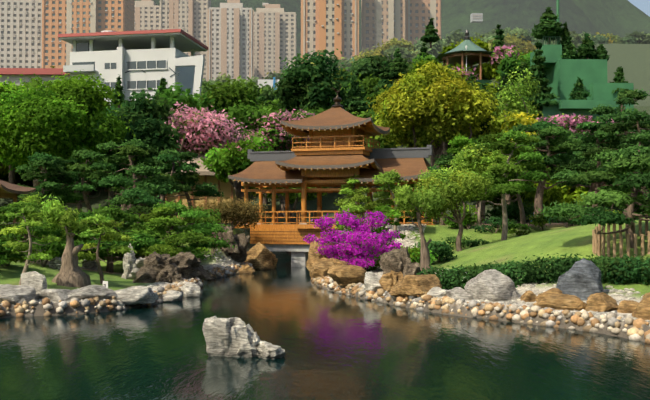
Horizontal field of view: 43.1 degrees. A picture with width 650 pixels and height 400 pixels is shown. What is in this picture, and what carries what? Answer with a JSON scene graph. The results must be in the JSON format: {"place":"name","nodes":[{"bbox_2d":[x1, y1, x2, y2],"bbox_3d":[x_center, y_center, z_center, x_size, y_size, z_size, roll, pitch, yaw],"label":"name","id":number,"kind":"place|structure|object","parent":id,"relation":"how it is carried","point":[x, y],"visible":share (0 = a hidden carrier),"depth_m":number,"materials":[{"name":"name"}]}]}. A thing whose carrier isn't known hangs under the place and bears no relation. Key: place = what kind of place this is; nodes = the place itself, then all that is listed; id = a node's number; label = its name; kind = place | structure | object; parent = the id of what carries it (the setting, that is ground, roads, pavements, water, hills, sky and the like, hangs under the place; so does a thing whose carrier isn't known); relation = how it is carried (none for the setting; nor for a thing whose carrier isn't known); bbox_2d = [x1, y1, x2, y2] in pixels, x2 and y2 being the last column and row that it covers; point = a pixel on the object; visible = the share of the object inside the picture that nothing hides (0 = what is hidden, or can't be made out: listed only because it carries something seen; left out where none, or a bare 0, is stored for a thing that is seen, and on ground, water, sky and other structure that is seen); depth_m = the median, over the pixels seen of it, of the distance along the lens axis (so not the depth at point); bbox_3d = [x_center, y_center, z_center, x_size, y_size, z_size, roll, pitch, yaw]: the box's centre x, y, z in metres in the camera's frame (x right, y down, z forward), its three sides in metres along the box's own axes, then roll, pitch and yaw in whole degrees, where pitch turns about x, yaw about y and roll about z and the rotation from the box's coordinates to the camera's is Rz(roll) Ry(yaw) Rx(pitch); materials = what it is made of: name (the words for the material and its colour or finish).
{"place":"outdoors","nodes":[
{"label":"outdoors","id":0,"kind":"place"},
{"bbox_2d":[0,258,649,399],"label":"pond water","id":1,"kind":"structure","parent":0,"point":[335,345],"depth_m":20.88,"materials":[{"name":"green liquid"}]},
{"bbox_2d":[202,316,251,357],"bbox_3d":[-2.466,3.535,21.023,1.266,1.120,1.032,0,-1,-2],"label":"pond rock","id":2,"kind":"object","parent":1,"relation":"in","point":[224,336],"visible":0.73,"depth_m":20.68,"materials":[{"name":"stone"}]},
{"bbox_2d":[236,324,260,356],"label":"pond rock","id":3,"kind":"object","parent":1,"relation":"in","point":[253,337],"visible":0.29,"depth_m":20.68,"materials":[{"name":"stone"}]},
{"bbox_2d":[256,341,285,359],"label":"pond rock","id":4,"kind":"object","parent":1,"relation":"in","point":[266,350],"visible":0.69,"depth_m":20.44,"materials":[{"name":"stone"}]},
{"bbox_2d":[0,43,649,341],"bbox_3d":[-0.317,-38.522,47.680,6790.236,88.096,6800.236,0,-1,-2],"label":"ground","id":5,"kind":"structure","parent":0,"point":[560,238],"depth_m":42.83,"materials":[{"name":"plant"}]},
{"bbox_2d":[0,226,33,265],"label":"pine tree","id":6,"kind":"object","parent":5,"relation":"on","point":[3,260],"visible":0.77,"depth_m":35.93,"materials":[{"name":"green plant"}]},
{"bbox_2d":[0,284,35,304],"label":"rock","id":7,"kind":"object","parent":5,"relation":"on","point":[13,294],"visible":0.79,"depth_m":29.89,"materials":[{"name":"stone"}]},
{"bbox_2d":[0,180,35,224],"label":"pavilion","id":8,"kind":"structure","parent":5,"relation":"on","point":[9,190],"depth_m":52.35,"materials":[{"name":"brown wood"}]},
{"bbox_2d":[0,0,41,67],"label":"tower","id":9,"kind":"structure","parent":5,"relation":"on","point":[29,50],"depth_m":412.28,"materials":[{"name":"beige"}]},
{"bbox_2d":[0,205,61,284],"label":"pine","id":10,"kind":"object","parent":5,"relation":"on","point":[26,223],"visible":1,"depth_m":32.83,"materials":[{"name":"green plant"}]},
{"bbox_2d":[0,200,65,250],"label":"pine tree","id":11,"kind":"object","parent":5,"relation":"on","point":[15,207],"visible":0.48,"depth_m":39.95,"materials":[{"name":"green plant"}]},
{"bbox_2d":[21,271,46,299],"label":"rock","id":12,"kind":"object","parent":5,"relation":"on","point":[36,281],"visible":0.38,"depth_m":31.05,"materials":[{"name":"stone"}]},
{"bbox_2d":[0,68,69,88],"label":"red roof blocks","id":13,"kind":"structure","parent":5,"relation":"on","point":[44,74],"depth_m":172.81,"materials":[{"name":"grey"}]},
{"bbox_2d":[15,152,74,202],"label":"pine","id":14,"kind":"object","parent":5,"relation":"on","point":[46,160],"visible":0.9,"depth_m":56.87,"materials":[{"name":"green plant"}]},
{"bbox_2d":[37,289,73,301],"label":"rock","id":15,"kind":"object","parent":5,"relation":"on","point":[54,294],"visible":0.67,"depth_m":30.69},
{"bbox_2d":[33,164,91,207],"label":"dark pine","id":16,"kind":"object","parent":5,"relation":"on","point":[63,167],"visible":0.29,"depth_m":61.58,"materials":[{"name":"green plant"}]},
{"bbox_2d":[41,194,90,287],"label":"tree","id":17,"kind":"object","parent":5,"relation":"on","point":[71,273],"visible":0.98,"depth_m":35.28,"materials":[{"name":"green plant"}]},
{"bbox_2d":[0,69,135,207],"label":"tree","id":18,"kind":"object","parent":5,"relation":"on","point":[60,118],"visible":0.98,"depth_m":62.88,"materials":[{"name":"green plant"}]},
{"bbox_2d":[49,148,110,211],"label":"dark pine","id":19,"kind":"object","parent":5,"relation":"on","point":[79,170],"visible":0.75,"depth_m":58.75,"materials":[{"name":"green plant"}]},
{"bbox_2d":[42,0,134,67],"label":"tower","id":20,"kind":"structure","parent":5,"relation":"on","point":[67,27],"depth_m":387.73,"materials":[{"name":"beige"}]},
{"bbox_2d":[68,284,117,300],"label":"rock","id":21,"kind":"object","parent":5,"relation":"on","point":[92,291],"visible":0.62,"depth_m":31.25,"materials":[{"name":"stone"}]},
{"bbox_2d":[61,214,136,283],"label":"tree","id":22,"kind":"object","parent":5,"relation":"on","point":[104,222],"visible":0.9,"depth_m":37.43,"materials":[{"name":"green plant"}]},
{"bbox_2d":[55,204,181,272],"bbox_3d":[-11.597,2.183,44.455,6.967,4.024,7.008,-1,-2,43],"label":"pine tree","id":23,"kind":"object","parent":5,"relation":"on","point":[115,214],"visible":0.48,"depth_m":43.91,"materials":[{"name":"green plant"}]},
{"bbox_2d":[58,29,207,104],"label":"school building","id":24,"kind":"structure","parent":5,"relation":"on","point":[136,61],"depth_m":143.09,"materials":[{"name":"white"}]},
{"bbox_2d":[86,137,179,223],"bbox_3d":[-12.964,-0.977,55.589,6.516,6.476,6.672,0,-1,-2],"label":"dark pine","id":25,"kind":"object","parent":5,"relation":"on","point":[119,182],"visible":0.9,"depth_m":55.04,"materials":[{"name":"green plant"}]},
{"bbox_2d":[105,187,167,257],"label":"pine tree","id":26,"kind":"object","parent":5,"relation":"on","point":[136,196],"visible":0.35,"depth_m":49.77,"materials":[{"name":"green plant"}]},
{"bbox_2d":[115,286,157,304],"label":"rock","id":27,"kind":"object","parent":5,"relation":"on","point":[133,295],"visible":0.79,"depth_m":32.01,"materials":[{"name":"stone"}]},
{"bbox_2d":[94,87,180,211],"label":"tree","id":28,"kind":"object","parent":5,"relation":"on","point":[151,106],"visible":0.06,"depth_m":76.59,"materials":[{"name":"green plant"}]},
{"bbox_2d":[91,106,186,205],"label":"tree","id":29,"kind":"object","parent":5,"relation":"on","point":[161,138],"visible":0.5,"depth_m":67.61,"materials":[{"name":"green plant"}]},
{"bbox_2d":[0,104,290,204],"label":"forest","id":30,"kind":"object","parent":5,"relation":"on","point":[4,170],"depth_m":99.68,"materials":[{"name":"green plant"}]},
{"bbox_2d":[134,0,159,30],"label":"tower","id":31,"kind":"structure","parent":5,"relation":"on","point":[151,13],"depth_m":533.08,"materials":[{"name":"beige"}]},
{"bbox_2d":[132,251,180,282],"bbox_3d":[-8.251,3.315,40.699,1.987,1.507,3.483,0,-2,19],"label":"outcrop rock","id":32,"kind":"object","parent":5,"relation":"on","point":[155,263],"visible":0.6,"depth_m":40.16,"materials":[{"name":"stone"}]},
{"bbox_2d":[81,199,236,260],"bbox_3d":[-9.757,2.255,48.263,9.214,4.488,7.711,0,-1,-2],"label":"pine tree","id":33,"kind":"object","parent":5,"relation":"on","point":[193,234],"visible":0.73,"depth_m":47.00,"materials":[{"name":"green plant"}]},
{"bbox_2d":[140,148,201,204],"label":"dark pine","id":34,"kind":"object","parent":5,"relation":"on","point":[167,156],"visible":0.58,"depth_m":60.08,"materials":[{"name":"green plant"}]},
{"bbox_2d":[159,266,183,282],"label":"outcrop rock","id":35,"kind":"object","parent":5,"relation":"on","point":[168,274],"visible":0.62,"depth_m":39.67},
{"bbox_2d":[146,82,200,203],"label":"tree","id":36,"kind":"object","parent":5,"relation":"on","point":[176,96],"visible":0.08,"depth_m":92.80,"materials":[{"name":"green plant"}]},
{"bbox_2d":[160,0,210,80],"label":"tower","id":37,"kind":"structure","parent":5,"relation":"on","point":[180,20],"depth_m":511.65,"materials":[{"name":"beige"}]},
{"bbox_2d":[170,252,213,279],"bbox_3d":[-7.441,3.398,42.795,2.454,1.456,2.919,-1,-2,36],"label":"outcrop rock","id":38,"kind":"object","parent":5,"relation":"on","point":[188,264],"visible":0.6,"depth_m":42.10,"materials":[{"name":"stone"}]},
{"bbox_2d":[161,151,223,223],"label":"pine","id":39,"kind":"object","parent":5,"relation":"on","point":[211,190],"visible":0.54,"depth_m":61.96,"materials":[{"name":"green plant"}]},
{"bbox_2d":[165,147,236,222],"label":"building","id":40,"kind":"structure","parent":5,"relation":"on","point":[227,189],"depth_m":76.37,"materials":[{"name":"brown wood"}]},
{"bbox_2d":[157,101,246,154],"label":"pink tree","id":41,"kind":"object","parent":5,"relation":"on","point":[205,131],"visible":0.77,"depth_m":77.53,"materials":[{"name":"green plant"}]},
{"bbox_2d":[186,75,262,114],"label":"tree","id":42,"kind":"object","parent":5,"relation":"on","point":[220,97],"visible":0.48,"depth_m":97.68,"materials":[{"name":"green plant"}]},
{"bbox_2d":[214,225,239,252],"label":"rock","id":43,"kind":"object","parent":5,"relation":"on","point":[229,235],"visible":0.5,"depth_m":54.83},
{"bbox_2d":[185,194,273,231],"bbox_3d":[-6.728,1.153,58.683,6.282,3.278,4.079,0,-1,-2],"label":"bronze shrub","id":44,"kind":"object","parent":5,"relation":"on","point":[239,212],"visible":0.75,"depth_m":58.02,"materials":[{"name":"brown plant"}]},
{"bbox_2d":[207,0,253,80],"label":"tower","id":45,"kind":"structure","parent":5,"relation":"on","point":[242,67],"depth_m":493.11,"materials":[{"name":"beige"}]},
{"bbox_2d":[198,130,277,221],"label":"tree","id":46,"kind":"object","parent":5,"relation":"on","point":[223,164],"visible":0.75,"depth_m":70.15,"materials":[{"name":"green plant"}]},
{"bbox_2d":[229,233,249,261],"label":"rock","id":47,"kind":"object","parent":5,"relation":"on","point":[242,241],"visible":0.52,"depth_m":55.77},
{"bbox_2d":[245,242,277,269],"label":"rock","id":48,"kind":"object","parent":5,"relation":"on","point":[260,256],"visible":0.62,"depth_m":57.56,"materials":[{"name":"brown stone"}]},
{"bbox_2d":[254,3,296,80],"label":"tower","id":49,"kind":"structure","parent":5,"relation":"on","point":[262,18],"depth_m":551.41,"materials":[{"name":"beige"}]},
{"bbox_2d":[243,108,315,216],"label":"pink tree","id":50,"kind":"object","parent":5,"relation":"on","point":[272,126],"visible":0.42,"depth_m":87.34,"materials":[{"name":"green plant"}]},
{"bbox_2d":[243,186,328,255],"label":"tree","id":51,"kind":"object","parent":5,"relation":"on","point":[295,198],"visible":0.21,"depth_m":75.58,"materials":[{"name":"green plant"}]},
{"bbox_2d":[50,45,532,94],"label":"forest","id":52,"kind":"object","parent":5,"relation":"on","point":[368,66],"visible":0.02,"depth_m":181.98,"materials":[{"name":"green plant"}]},
{"bbox_2d":[272,48,366,112],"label":"tree","id":53,"kind":"object","parent":5,"relation":"on","point":[304,85],"visible":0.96,"depth_m":102.44,"materials":[{"name":"green plant"}]},
{"bbox_2d":[306,238,336,272],"bbox_3d":[0.179,3.192,47.555,2.540,2.098,1.874,0,-1,-2],"label":"rock","id":54,"kind":"object","parent":5,"relation":"on","point":[313,256],"visible":0.17,"depth_m":47.27,"materials":[{"name":"brown stone"}]},
{"bbox_2d":[309,258,335,277],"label":"rock","id":55,"kind":"object","parent":5,"relation":"on","point":[321,267],"visible":0.71,"depth_m":43.78,"materials":[{"name":"brown stone"}]},
{"bbox_2d":[0,261,649,343],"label":"pebble shoreline","id":56,"kind":"structure","parent":5,"relation":"on","point":[634,332],"depth_m":29.67,"materials":[{"name":"stone"}]},
{"bbox_2d":[0,224,649,326],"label":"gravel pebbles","id":57,"kind":"object","parent":5,"relation":"on","point":[597,314],"visible":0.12,"depth_m":31.75,"materials":[{"name":"stone"}]},
{"bbox_2d":[8,73,649,222],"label":"trees","id":58,"kind":"object","parent":5,"relation":"on","point":[559,195],"visible":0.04,"depth_m":86.63,"materials":[{"name":"green plant"}]},
{"bbox_2d":[301,0,358,59],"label":"tower","id":59,"kind":"structure","parent":5,"relation":"on","point":[328,31],"depth_m":335.37,"materials":[{"name":"brown"}]},
{"bbox_2d":[228,87,439,266],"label":"pavilion","id":60,"kind":"structure","parent":5,"relation":"on","point":[337,152],"depth_m":60.26,"materials":[{"name":"brown wood"}]},
{"bbox_2d":[327,264,365,285],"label":"rock","id":61,"kind":"object","parent":5,"relation":"on","point":[342,275],"visible":0.85,"depth_m":38.33,"materials":[{"name":"brown stone"}]},
{"bbox_2d":[301,208,403,268],"bbox_3d":[1.663,2.313,45.999,5.528,3.720,3.440,-1,-2,19],"label":"bougainvillea","id":62,"kind":"object","parent":5,"relation":"on","point":[354,251],"visible":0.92,"depth_m":45.83,"materials":[{"name":"purple plant"}]},
{"bbox_2d":[334,174,384,223],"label":"tree","id":63,"kind":"object","parent":5,"relation":"on","point":[352,203],"depth_m":58.14,"materials":[{"name":"green plant"}]},
{"bbox_2d":[346,103,397,215],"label":"tree","id":64,"kind":"object","parent":5,"relation":"on","point":[380,139],"visible":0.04,"depth_m":78.64,"materials":[{"name":"green plant"}]},
{"bbox_2d":[361,0,405,54],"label":"tower","id":65,"kind":"structure","parent":5,"relation":"on","point":[383,27],"depth_m":347.38,"materials":[{"name":"beige"}]},
{"bbox_2d":[364,204,408,247],"bbox_3d":[3.399,2.155,49.197,3.212,3.867,2.746,-1,-2,32],"label":"bush","id":66,"kind":"object","parent":5,"relation":"on","point":[386,211],"visible":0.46,"depth_m":48.58,"materials":[{"name":"green plant"}]},
{"bbox_2d":[371,169,410,230],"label":"tree","id":67,"kind":"object","parent":5,"relation":"on","point":[388,180],"depth_m":54.55,"materials":[{"name":"green plant"}]},
{"bbox_2d":[379,270,402,291],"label":"rock","id":68,"kind":"object","parent":5,"relation":"on","point":[388,282],"visible":0.67,"depth_m":34.97,"materials":[{"name":"brown stone"}]},
{"bbox_2d":[202,31,580,87],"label":"forest","id":69,"kind":"object","parent":5,"relation":"on","point":[438,46],"depth_m":238.03,"materials":[{"name":"green plant"}]},
{"bbox_2d":[379,247,421,276],"bbox_3d":[3.314,2.982,36.080,2.231,1.938,1.324,-1,-2,45],"label":"rock","id":70,"kind":"object","parent":5,"relation":"on","point":[397,260],"visible":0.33,"depth_m":35.82,"materials":[{"name":"stone"}]},
{"bbox_2d":[390,274,441,296],"bbox_3d":[3.583,3.442,33.259,2.175,0.882,1.924,-1,-2,31],"label":"rock","id":71,"kind":"object","parent":5,"relation":"on","point":[412,285],"visible":0.79,"depth_m":32.60,"materials":[{"name":"brown stone"}]},
{"bbox_2d":[389,180,451,274],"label":"tree","id":72,"kind":"object","parent":5,"relation":"on","point":[430,203],"visible":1,"depth_m":36.94,"materials":[{"name":"green plant"}]},
{"bbox_2d":[406,0,440,45],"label":"tower","id":73,"kind":"structure","parent":5,"relation":"on","point":[414,20],"depth_m":359.26,"materials":[{"name":"beige"}]},
{"bbox_2d":[366,60,501,223],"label":"yellow tree","id":74,"kind":"object","parent":5,"relation":"on","point":[438,108],"visible":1,"depth_m":70.95,"materials":[{"name":"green plant"}]},
{"bbox_2d":[413,241,456,262],"bbox_3d":[5.952,2.804,44.736,2.401,1.437,2.721,0,-1,10],"label":"shrub","id":75,"kind":"object","parent":5,"relation":"on","point":[443,249],"visible":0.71,"depth_m":44.33,"materials":[{"name":"green plant"}]},
{"bbox_2d":[412,165,493,251],"bbox_3d":[7.525,0.595,48.155,5.036,5.405,3.821,-1,-2,19],"label":"tree","id":76,"kind":"object","parent":5,"relation":"on","point":[459,187],"visible":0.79,"depth_m":47.39,"materials":[{"name":"green plant"}]},
{"bbox_2d":[264,27,649,78],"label":"forest","id":77,"kind":"object","parent":5,"relation":"on","point":[636,37],"depth_m":299.45,"materials":[{"name":"green plant"}]},
{"bbox_2d":[441,205,485,228],"bbox_3d":[9.472,1.178,56.449,3.047,1.886,1.999,0,-1,-2],"label":"shrub","id":78,"kind":"object","parent":5,"relation":"on","point":[468,218],"visible":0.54,"depth_m":56.03,"materials":[{"name":"green plant"}]},
{"bbox_2d":[437,30,496,84],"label":"hill pavilion","id":79,"kind":"structure","parent":5,"relation":"on","point":[458,54],"depth_m":109.15,"materials":[{"name":"green tile"}]},
{"bbox_2d":[406,36,533,95],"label":"hill trees","id":80,"kind":"object","parent":5,"relation":"on","point":[505,64],"visible":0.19,"depth_m":108.36,"materials":[{"name":"green plant"}]},
{"bbox_2d":[448,141,517,227],"bbox_3d":[10.750,-0.847,56.231,5.356,6.263,4.267,0,-1,-2],"label":"lime tree","id":81,"kind":"object","parent":5,"relation":"on","point":[470,158],"visible":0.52,"depth_m":55.41,"materials":[{"name":"green plant"}]},
{"bbox_2d":[464,269,519,300],"bbox_3d":[6.467,3.236,31.862,2.168,1.148,2.930,0,-1,-2],"label":"rock","id":82,"kind":"object","parent":5,"relation":"on","point":[492,285],"visible":0.94,"depth_m":30.83,"materials":[{"name":"stone"}]},
{"bbox_2d":[459,110,541,204],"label":"tree","id":83,"kind":"object","parent":5,"relation":"on","point":[501,125],"visible":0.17,"depth_m":71.55,"materials":[{"name":"yellow plant"}]},
{"bbox_2d":[489,44,519,64],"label":"pink tree","id":84,"kind":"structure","parent":5,"relation":"on","point":[503,50],"depth_m":107.43,"materials":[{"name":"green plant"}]},
{"bbox_2d":[465,129,553,240],"bbox_3d":[11.230,-0.779,50.060,5.400,7.182,5.472,0,-1,-2],"label":"tree","id":85,"kind":"object","parent":5,"relation":"on","point":[499,171],"depth_m":50.04,"materials":[{"name":"green plant"}]},
{"bbox_2d":[481,199,539,221],"bbox_3d":[13.074,0.927,58.048,4.730,1.993,3.463,0,-1,-2],"label":"shrub","id":86,"kind":"object","parent":5,"relation":"on","point":[513,212],"visible":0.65,"depth_m":57.44,"materials":[{"name":"green plant"}]},
{"bbox_2d":[480,144,546,229],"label":"tree","id":87,"kind":"object","parent":5,"relation":"on","point":[530,184],"depth_m":55.80,"materials":[{"name":"green plant"}]},
{"bbox_2d":[491,62,543,133],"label":"sparse tree","id":88,"kind":"object","parent":5,"relation":"on","point":[513,102],"visible":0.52,"depth_m":85.72,"materials":[{"name":"green plant"}]},
{"bbox_2d":[416,252,649,289],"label":"hedge","id":89,"kind":"object","parent":5,"relation":"on","point":[623,270],"visible":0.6,"depth_m":33.13,"materials":[{"name":"green plant"}]},
{"bbox_2d":[526,41,559,113],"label":"conifer tree","id":90,"kind":"object","parent":5,"relation":"on","point":[538,68],"visible":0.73,"depth_m":98.26,"materials":[{"name":"green plant"}]},
{"bbox_2d":[510,118,600,223],"bbox_3d":[16.250,-1.919,61.553,6.581,8.249,7.774,1,-2,-40],"label":"pine","id":91,"kind":"object","parent":5,"relation":"on","point":[548,145],"visible":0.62,"depth_m":60.63,"materials":[{"name":"green plant"}]},
{"bbox_2d":[533,293,585,310],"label":"rock","id":92,"kind":"object","parent":5,"relation":"on","point":[561,301],"visible":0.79,"depth_m":27.68,"materials":[{"name":"brown stone"}]},
{"bbox_2d":[556,258,602,299],"bbox_3d":[9.406,2.887,30.398,1.534,1.454,1.975,0,-1,-2],"label":"rock","id":93,"kind":"object","parent":5,"relation":"on","point":[581,279],"visible":0.81,"depth_m":29.86,"materials":[{"name":"stone"}]},
{"bbox_2d":[530,0,633,154],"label":"building","id":94,"kind":"structure","parent":5,"relation":"on","point":[563,75],"depth_m":101.14,"materials":[{"name":"paint"}]},
{"bbox_2d":[531,7,563,44],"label":"tree","id":95,"kind":"object","parent":94,"relation":"on","point":[548,26],"visible":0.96,"depth_m":103.46,"materials":[{"name":"green plant"}]},
{"bbox_2d":[557,22,583,58],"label":"conifer tree","id":96,"kind":"object","parent":94,"relation":"on","point":[569,48],"visible":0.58,"depth_m":103.44,"materials":[{"name":"green plant"}]},
{"bbox_2d":[576,32,598,58],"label":"conifer tree","id":97,"kind":"object","parent":94,"relation":"on","point":[586,49],"visible":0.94,"depth_m":104.79,"materials":[{"name":"green plant"}]},
{"bbox_2d":[537,142,649,247],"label":"pine tree","id":98,"kind":"object","parent":5,"relation":"on","point":[625,162],"visible":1,"depth_m":35.61,"materials":[{"name":"green plant"}]},
{"bbox_2d":[552,119,636,206],"bbox_3d":[20.922,-1.976,63.926,6.628,8.536,7.725,0,-1,-2],"label":"pine","id":99,"kind":"object","parent":5,"relation":"on","point":[596,132],"visible":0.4,"depth_m":63.49,"materials":[{"name":"green plant"}]},
{"bbox_2d":[556,129,637,207],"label":"tree","id":100,"kind":"object","parent":5,"relation":"on","point":[578,135],"visible":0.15,"depth_m":71.94,"materials":[{"name":"green plant"}]},
{"bbox_2d":[585,292,617,311],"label":"rock","id":101,"kind":"object","parent":5,"relation":"on","point":[600,302],"visible":0.85,"depth_m":27.13,"materials":[{"name":"brown stone"}]},
{"bbox_2d":[579,107,649,200],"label":"pine","id":102,"kind":"object","parent":5,"relation":"on","point":[635,138],"visible":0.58,"depth_m":50.50,"materials":[{"name":"green plant"}]},
{"bbox_2d":[588,88,649,215],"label":"pine","id":103,"kind":"object","parent":5,"relation":"on","point":[628,97],"visible":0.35,"depth_m":68.82,"materials":[{"name":"green plant"}]},
{"bbox_2d":[592,214,649,257],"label":"palisade fence","id":104,"kind":"object","parent":5,"relation":"on","point":[596,243],"visible":0.65,"depth_m":35.44,"materials":[{"name":"brown wood"}]},
{"bbox_2d":[632,292,649,319],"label":"rock","id":105,"kind":"object","parent":5,"relation":"on","point":[642,310],"visible":0.85,"depth_m":24.70,"materials":[{"name":"brown stone"}]},
{"bbox_2d":[341,82,374,116],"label":"conifer tree","id":106,"kind":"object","parent":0,"point":[357,103],"depth_m":103.05,"materials":[{"name":"green plant"}]},
{"bbox_2d":[135,0,649,64],"bbox_3d":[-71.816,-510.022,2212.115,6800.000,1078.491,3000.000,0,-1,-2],"label":"mountain ridge","id":107,"kind":"structure","parent":0,"point":[514,13],"depth_m":1546.09,"materials":[{"name":"plant"}]},
{"bbox_2d":[388,47,408,85],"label":"tree","id":108,"kind":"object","parent":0,"point":[398,66],"depth_m":125.10,"materials":[{"name":"green plant"}]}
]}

